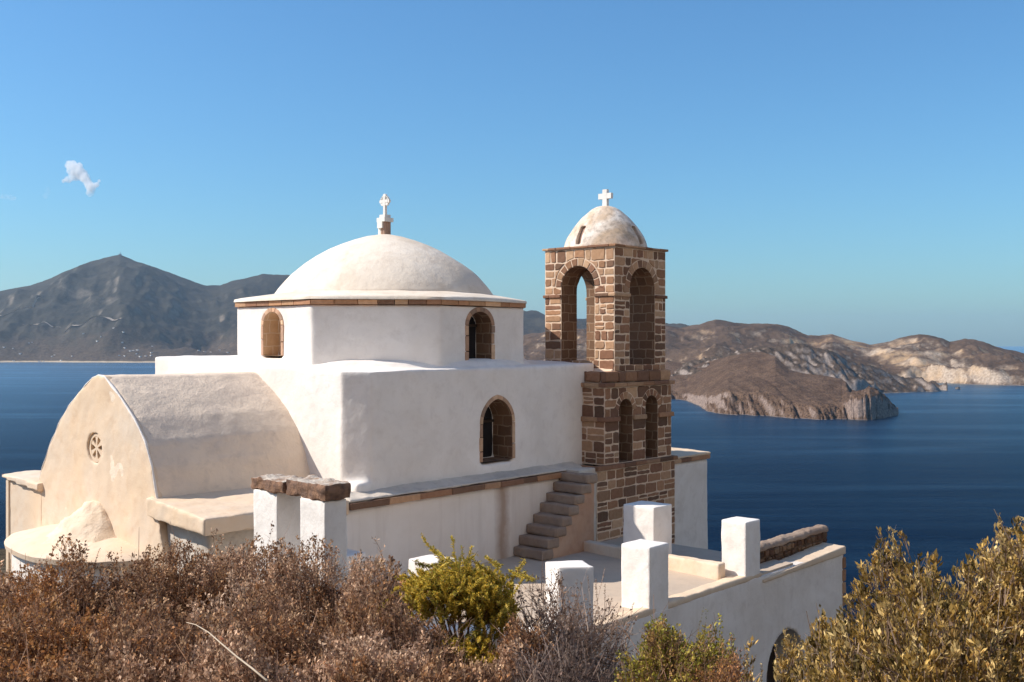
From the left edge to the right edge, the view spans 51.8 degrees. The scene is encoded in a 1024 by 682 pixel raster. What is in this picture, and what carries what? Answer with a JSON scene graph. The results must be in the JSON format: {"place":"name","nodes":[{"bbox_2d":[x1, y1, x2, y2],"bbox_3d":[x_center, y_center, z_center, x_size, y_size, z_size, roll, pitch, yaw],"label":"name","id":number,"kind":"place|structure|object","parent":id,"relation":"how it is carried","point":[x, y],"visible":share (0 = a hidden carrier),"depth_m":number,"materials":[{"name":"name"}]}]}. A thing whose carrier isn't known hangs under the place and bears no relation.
{"place":"outdoors","nodes":[
{"label":"outdoors","id":0,"kind":"place"},
{"bbox_2d":[64,316,120,332],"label":"dirt road","id":1,"kind":"structure","parent":0,"point":[90,318],"depth_m":10144.22,"materials":[{"name":"beige soil"}]},
{"bbox_2d":[0,549,637,679],"bbox_3d":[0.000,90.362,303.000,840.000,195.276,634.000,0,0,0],"label":"ground","id":2,"kind":"structure","parent":0,"point":[3,557],"depth_m":30.40,"materials":[{"name":"brown soil"}]},
{"bbox_2d":[0,551,60,614],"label":"dry shrub","id":3,"kind":"object","parent":2,"relation":"on","point":[37,566],"visible":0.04,"depth_m":9.82,"materials":[{"name":"brown plant"}]},
{"bbox_2d":[0,580,123,672],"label":"dry shrub","id":4,"kind":"object","parent":2,"relation":"on","point":[10,632],"visible":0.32,"depth_m":7.43,"materials":[{"name":"brown plant"}]},
{"bbox_2d":[0,626,129,681],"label":"dry shrub","id":5,"kind":"object","parent":2,"relation":"on","point":[43,672],"visible":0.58,"depth_m":6.15,"materials":[{"name":"brown plant"}]},
{"bbox_2d":[0,533,177,637],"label":"dry shrub","id":6,"kind":"object","parent":2,"relation":"on","point":[77,578],"visible":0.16,"depth_m":9.05,"materials":[{"name":"brown plant"}]},
{"bbox_2d":[2,580,225,675],"bbox_3d":[-2.708,2.351,7.327,1.769,1.315,1.584,0,0,-41],"label":"dry shrub","id":7,"kind":"object","parent":2,"relation":"on","point":[109,627],"visible":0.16,"depth_m":7.26,"materials":[{"name":"brown plant"}]},
{"bbox_2d":[66,522,233,648],"bbox_3d":[-3.243,2.448,9.316,1.952,1.740,1.818,0,0,0],"label":"dry shrub","id":8,"kind":"object","parent":2,"relation":"on","point":[163,570],"visible":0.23,"depth_m":9.26,"materials":[{"name":"brown plant"}]},
{"bbox_2d":[49,600,283,681],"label":"dry shrub","id":9,"kind":"object","parent":2,"relation":"on","point":[118,667],"visible":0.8,"depth_m":6.03,"materials":[{"name":"brown plant"}]},
{"bbox_2d":[138,569,317,679],"bbox_3d":[-1.800,2.278,7.365,1.690,1.428,1.496,0,0,31],"label":"dry shrub","id":10,"kind":"object","parent":2,"relation":"on","point":[257,615],"visible":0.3,"depth_m":7.14,"materials":[{"name":"brown plant"}]},
{"bbox_2d":[152,527,312,640],"bbox_3d":[-2.571,2.530,9.589,1.802,1.795,1.480,0,0,0],"label":"dry shrub","id":11,"kind":"object","parent":2,"relation":"on","point":[219,576],"visible":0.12,"depth_m":9.41,"materials":[{"name":"brown plant"}]},
{"bbox_2d":[152,596,359,681],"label":"dry shrub","id":12,"kind":"object","parent":2,"relation":"on","point":[209,652],"visible":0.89,"depth_m":5.92,"materials":[{"name":"brown plant"}]},
{"bbox_2d":[186,622,267,681],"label":"dead branch","id":13,"kind":"object","parent":12,"relation":"on","point":[252,668],"visible":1,"depth_m":5.40,"materials":[{"name":"brown wood"}]},
{"bbox_2d":[232,514,363,639],"bbox_3d":[-1.861,2.404,9.282,1.629,1.927,1.691,0,0,37],"label":"dry shrub","id":14,"kind":"object","parent":2,"relation":"on","point":[277,570],"visible":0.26,"depth_m":9.24,"materials":[{"name":"brown plant"}]},
{"bbox_2d":[2,194,597,602],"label":"domed church","id":15,"kind":"structure","parent":2,"relation":"on","point":[405,389],"depth_m":22.50,"materials":[{"name":"white paint"}]},
{"bbox_2d":[89,433,102,461],"bbox_3d":[-8.167,2.090,20.817,0.620,0.620,0.095,0,0,41],"label":"rose window","id":16,"kind":"structure","parent":15,"relation":"in","point":[95,446],"depth_m":20.80,"materials":[{"name":"beige paint"}]},
{"bbox_2d":[261,308,283,355],"bbox_3d":[-5.339,-0.230,24.203,0.866,1.100,0.437,0,0,41],"label":"window","id":17,"kind":"structure","parent":15,"relation":"in","point":[272,343],"depth_m":24.35,"materials":[{"name":"brown stone"}]},
{"bbox_2d":[465,307,494,359],"bbox_3d":[-0.914,-0.180,24.404,0.518,1.240,1.009,0,0,41],"label":"window","id":18,"kind":"structure","parent":15,"relation":"in","point":[479,338],"depth_m":24.63,"materials":[{"name":"brown stone"}]},
{"bbox_2d":[479,395,514,461],"bbox_3d":[-0.555,1.965,24.309,0.637,1.510,1.217,0,0,41],"label":"window","id":19,"kind":"structure","parent":15,"relation":"in","point":[502,411],"depth_m":24.64,"materials":[{"name":"brown stone"}]},
{"bbox_2d":[251,474,350,596],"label":"double pillar","id":20,"kind":"structure","parent":2,"relation":"on","point":[318,508],"depth_m":16.97,"materials":[{"name":"white paint"}]},
{"bbox_2d":[246,556,447,681],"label":"dry shrub","id":21,"kind":"object","parent":2,"relation":"on","point":[353,620],"visible":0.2,"depth_m":7.09,"materials":[{"name":"brown plant"}]},
{"bbox_2d":[289,536,420,644],"bbox_3d":[-1.311,2.573,8.965,1.535,1.826,1.591,0,0,-23],"label":"dry shrub","id":22,"kind":"object","parent":2,"relation":"on","point":[367,565],"visible":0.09,"depth_m":9.01,"materials":[{"name":"brown plant"}]},
{"bbox_2d":[275,613,464,681],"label":"dry shrub","id":23,"kind":"object","parent":2,"relation":"on","point":[367,661],"visible":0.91,"depth_m":6.04,"materials":[{"name":"brown plant"}]},
{"bbox_2d":[362,596,498,675],"bbox_3d":[-0.713,2.309,7.075,1.095,1.189,1.264,0,0,26],"label":"dry shrub","id":24,"kind":"object","parent":2,"relation":"on","point":[427,643],"visible":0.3,"depth_m":7.09,"materials":[{"name":"brown plant"}]},
{"bbox_2d":[374,532,537,670],"bbox_3d":[-0.388,2.173,7.825,1.141,1.458,1.093,0,0,40],"label":"green bush","id":25,"kind":"object","parent":2,"relation":"on","point":[478,597],"visible":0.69,"depth_m":7.71,"materials":[{"name":"green plant"}]},
{"bbox_2d":[387,628,535,681],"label":"dry shrub","id":26,"kind":"object","parent":2,"relation":"on","point":[475,672],"visible":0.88,"depth_m":6.07,"materials":[{"name":"brown plant"}]},
{"bbox_2d":[467,609,588,681],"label":"dry shrub","id":27,"kind":"object","parent":2,"relation":"on","point":[529,639],"visible":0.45,"depth_m":7.29,"materials":[{"name":"brown plant"}]},
{"bbox_2d":[493,555,641,681],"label":"bare shrub","id":28,"kind":"object","parent":2,"relation":"on","point":[551,629],"visible":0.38,"depth_m":7.95,"materials":[{"name":"brown plant"}]},
{"bbox_2d":[503,607,662,681],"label":"bare shrub","id":29,"kind":"object","parent":2,"relation":"on","point":[568,670],"visible":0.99,"depth_m":6.33,"materials":[{"name":"brown plant"}]},
{"bbox_2d":[542,189,677,543],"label":"bell tower","id":30,"kind":"structure","parent":2,"relation":"on","point":[611,258],"depth_m":27.23,"materials":[{"name":"brown stone"}]},
{"bbox_2d":[596,595,744,681],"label":"green shrub","id":31,"kind":"object","parent":2,"relation":"on","point":[657,644],"visible":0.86,"depth_m":7.36,"materials":[{"name":"green plant"}]},
{"bbox_2d":[671,447,710,548],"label":"outbuilding","id":32,"kind":"structure","parent":2,"relation":"on","point":[691,527],"depth_m":29.30,"materials":[{"name":"white paint"}]},
{"bbox_2d":[654,632,759,681],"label":"green shrub","id":33,"kind":"object","parent":2,"relation":"on","point":[722,675],"visible":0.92,"depth_m":6.96,"materials":[{"name":"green plant"}]},
{"bbox_2d":[593,542,845,681],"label":"retaining wall","id":34,"kind":"structure","parent":2,"relation":"on","point":[764,610],"depth_m":22.35,"materials":[{"name":"white paint"}]},
{"bbox_2d":[621,539,668,613],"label":"pillar","id":35,"kind":"structure","parent":34,"relation":"on","point":[644,571],"depth_m":19.41,"materials":[{"name":"white paint"}]},
{"bbox_2d":[721,516,759,580],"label":"pillar","id":36,"kind":"structure","parent":34,"relation":"on","point":[740,538],"depth_m":22.04,"materials":[{"name":"white paint"}]},
{"bbox_2d":[760,524,827,562],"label":"rubble wall","id":37,"kind":"structure","parent":34,"relation":"on","point":[781,547],"depth_m":24.55,"materials":[{"name":"brown stone"}]},
{"bbox_2d":[744,635,762,681],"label":"olive bush","id":38,"kind":"object","parent":2,"relation":"on","point":[751,662],"visible":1,"depth_m":5.42,"materials":[{"name":"green plant"}]},
{"bbox_2d":[773,628,806,681],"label":"olive bush","id":39,"kind":"object","parent":2,"relation":"on","point":[792,657],"visible":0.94,"depth_m":5.58,"materials":[{"name":"green plant"}]},
{"bbox_2d":[792,604,862,681],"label":"olive bush","id":40,"kind":"object","parent":2,"relation":"on","point":[821,629],"visible":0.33,"depth_m":5.24,"materials":[{"name":"green plant"}]},
{"bbox_2d":[808,612,878,681],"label":"olive bush","id":41,"kind":"object","parent":2,"relation":"on","point":[827,659],"visible":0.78,"depth_m":4.39,"materials":[{"name":"green plant"}]},
{"bbox_2d":[819,526,1016,681],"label":"olive bush","id":42,"kind":"object","parent":2,"relation":"on","point":[889,593],"visible":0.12,"depth_m":4.92,"materials":[{"name":"green plant"}]},
{"bbox_2d":[832,548,1023,681],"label":"olive bush","id":43,"kind":"object","parent":2,"relation":"on","point":[974,669],"visible":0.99,"depth_m":4.19,"materials":[{"name":"green plant"}]},
{"bbox_2d":[898,509,1023,678],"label":"olive bush","id":44,"kind":"object","parent":2,"relation":"on","point":[1007,561],"visible":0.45,"depth_m":4.74,"materials":[{"name":"green plant"}]},
{"bbox_2d":[0,255,688,362],"bbox_3d":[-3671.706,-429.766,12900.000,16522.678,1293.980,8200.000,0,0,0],"label":"mountains","id":45,"kind":"structure","parent":0,"point":[163,312],"depth_m":10857.63,"materials":[{"name":"grey stone"}]},
{"bbox_2d":[0,346,1023,642],"bbox_3d":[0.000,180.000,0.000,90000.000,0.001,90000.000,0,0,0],"label":"sea","id":46,"kind":"structure","parent":0,"point":[930,472],"depth_m":1583.79,"materials":[{"name":"blue liquid"}]},
{"bbox_2d":[0,0,1023,345],"label":"sky","id":47,"kind":"structure","parent":0,"point":[853,170],"materials":[{"name":"blue"}]},
{"bbox_2d":[383,537,792,648],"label":"courtyard","id":48,"kind":"structure","parent":0,"point":[679,582],"depth_m":22.39,"materials":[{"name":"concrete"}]},
{"bbox_2d":[346,549,365,582],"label":"pillar","id":49,"kind":"structure","parent":48,"relation":"on","point":[350,553],"depth_m":19.75,"materials":[{"name":"white paint"}]},
{"bbox_2d":[409,555,454,625],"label":"pillar","id":50,"kind":"structure","parent":48,"relation":"on","point":[429,559],"depth_m":17.98,"materials":[{"name":"white paint"}]},
{"bbox_2d":[424,624,555,640],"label":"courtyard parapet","id":51,"kind":"structure","parent":48,"relation":"on","point":[452,630],"depth_m":17.53,"materials":[{"name":"white paint"}]},
{"bbox_2d":[545,560,593,654],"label":"pillar","id":52,"kind":"structure","parent":48,"relation":"on","point":[576,570],"depth_m":17.55,"materials":[{"name":"white paint"}]},
{"bbox_2d":[623,501,671,553],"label":"pillar","id":53,"kind":"structure","parent":48,"relation":"on","point":[648,520],"depth_m":23.28,"materials":[{"name":"white paint"}]},
{"bbox_2d":[584,540,724,579],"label":"courtyard kerb","id":54,"kind":"structure","parent":48,"relation":"on","point":[711,569],"depth_m":22.49,"materials":[{"name":"beige paint"}]},
{"bbox_2d":[523,320,1023,385],"bbox_3d":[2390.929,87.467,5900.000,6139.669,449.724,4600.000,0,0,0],"label":"hills","id":55,"kind":"structure","parent":0,"point":[928,358],"depth_m":5316.95,"materials":[{"name":"brown stone"}]},
{"bbox_2d":[665,352,897,419],"bbox_3d":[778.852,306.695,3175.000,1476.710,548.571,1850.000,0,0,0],"label":"headland","id":56,"kind":"structure","parent":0,"point":[758,383],"depth_m":2697.76,"materials":[{"name":"brown stone"}]},
{"bbox_2d":[671,343,947,392],"bbox_3d":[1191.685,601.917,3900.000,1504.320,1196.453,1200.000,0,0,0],"label":"cliff ridge","id":57,"kind":"structure","parent":0,"point":[803,358],"depth_m":3759.11,"materials":[{"name":"stone"}]}
]}

